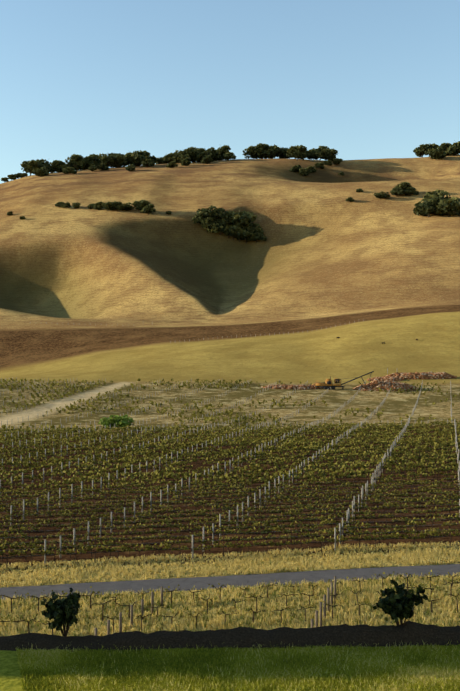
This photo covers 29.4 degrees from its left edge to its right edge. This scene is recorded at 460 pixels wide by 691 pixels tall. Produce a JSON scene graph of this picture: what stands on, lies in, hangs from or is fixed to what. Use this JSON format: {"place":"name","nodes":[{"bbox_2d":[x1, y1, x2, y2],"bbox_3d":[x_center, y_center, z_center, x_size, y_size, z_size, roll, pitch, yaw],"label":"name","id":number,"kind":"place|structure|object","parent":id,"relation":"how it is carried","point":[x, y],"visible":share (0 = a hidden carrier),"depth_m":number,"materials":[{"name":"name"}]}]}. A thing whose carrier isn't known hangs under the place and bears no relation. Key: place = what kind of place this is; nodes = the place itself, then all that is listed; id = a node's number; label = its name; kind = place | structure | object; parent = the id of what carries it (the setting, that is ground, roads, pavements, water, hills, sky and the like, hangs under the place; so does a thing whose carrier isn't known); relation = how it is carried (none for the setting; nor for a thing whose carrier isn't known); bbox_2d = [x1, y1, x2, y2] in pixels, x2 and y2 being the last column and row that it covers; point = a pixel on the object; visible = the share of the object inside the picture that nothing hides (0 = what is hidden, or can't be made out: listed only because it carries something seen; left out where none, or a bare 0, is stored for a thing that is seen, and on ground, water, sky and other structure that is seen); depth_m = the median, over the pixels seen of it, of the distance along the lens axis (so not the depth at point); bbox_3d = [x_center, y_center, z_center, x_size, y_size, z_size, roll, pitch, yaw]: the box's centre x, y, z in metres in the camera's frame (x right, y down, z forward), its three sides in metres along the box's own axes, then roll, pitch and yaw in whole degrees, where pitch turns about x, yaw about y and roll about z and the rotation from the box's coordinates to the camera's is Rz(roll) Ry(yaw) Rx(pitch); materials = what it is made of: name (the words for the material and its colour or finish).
{"place":"outdoors","nodes":[
{"label":"outdoors","id":0,"kind":"place"},
{"bbox_2d":[0,155,459,690],"bbox_3d":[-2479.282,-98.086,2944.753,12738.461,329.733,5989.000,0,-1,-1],"label":"ground","id":1,"kind":"structure","parent":0,"point":[368,266],"depth_m":577.42,"materials":[{"name":"plant"}]},
{"bbox_2d":[98,413,134,427],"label":"willow bush","id":2,"kind":"object","parent":1,"relation":"on","point":[122,421],"depth_m":192.84,"materials":[{"name":"green plant"}]},
{"bbox_2d":[46,322,349,342],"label":"fence posts","id":3,"kind":"object","parent":1,"relation":"on","point":[222,336],"visible":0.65,"depth_m":475.17,"materials":[{"name":"brown wood"}]},
{"bbox_2d":[94,576,335,635],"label":"fence posts","id":4,"kind":"object","parent":1,"relation":"on","point":[152,609],"visible":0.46,"depth_m":51.38,"materials":[{"name":"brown wood"}]},
{"bbox_2d":[0,541,459,635],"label":"verge grass","id":5,"kind":"structure","parent":1,"relation":"on","point":[425,553],"depth_m":57.51,"materials":[{"name":"yellow plant"}]},
{"bbox_2d":[0,621,459,651],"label":"berm","id":6,"kind":"structure","parent":1,"relation":"on","point":[413,633],"depth_m":25.12,"materials":[{"name":"soil"}]},
{"bbox_2d":[0,377,459,564],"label":"trellis posts","id":7,"kind":"object","parent":1,"relation":"on","point":[403,430],"visible":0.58,"depth_m":135.75,"materials":[{"name":"grey wood"}]},
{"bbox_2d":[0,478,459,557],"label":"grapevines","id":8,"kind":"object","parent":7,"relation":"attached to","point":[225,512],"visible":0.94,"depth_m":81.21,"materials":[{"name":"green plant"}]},
{"bbox_2d":[0,378,459,634],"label":"grass tufts","id":9,"kind":"object","parent":1,"relation":"on","point":[301,440],"depth_m":111.23,"materials":[{"name":"plant"}]},
{"bbox_2d":[0,564,459,599],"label":"lane","id":10,"kind":"structure","parent":1,"relation":"on","point":[188,584],"depth_m":60.61,"materials":[{"name":"grey asphalt"}]},
{"bbox_2d":[1,141,459,242],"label":"trees","id":11,"kind":"object","parent":1,"relation":"on","point":[244,227],"visible":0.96,"depth_m":1157.43,"materials":[{"name":"green plant"}]},
{"bbox_2d":[315,371,373,388],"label":"conveyor frame","id":12,"kind":"object","parent":1,"relation":"on","point":[327,387],"visible":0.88,"depth_m":305.75,"materials":[{"name":"brown metal"}]},
{"bbox_2d":[312,378,340,385],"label":"machine body","id":13,"kind":"object","parent":12,"relation":"attached to","point":[323,384],"visible":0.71,"depth_m":305.07,"materials":[{"name":"metal"}]},
{"bbox_2d":[261,372,456,390],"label":"heap","id":14,"kind":"object","parent":1,"relation":"on","point":[387,381],"visible":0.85,"depth_m":307.58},
{"bbox_2d":[271,374,452,390],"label":"rocks","id":15,"kind":"object","parent":1,"relation":"on","point":[375,385],"visible":0.04,"depth_m":307.43,"materials":[{"name":"brown stone"}]},
{"bbox_2d":[0,0,459,183],"label":"sky","id":16,"kind":"structure","parent":0,"point":[359,79],"materials":[{"name":"blue"}]},
{"bbox_2d":[16,640,459,690],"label":"lawn","id":17,"kind":"structure","parent":0,"point":[349,686],"depth_m":23.08,"materials":[{"name":"green plant"}]}
]}

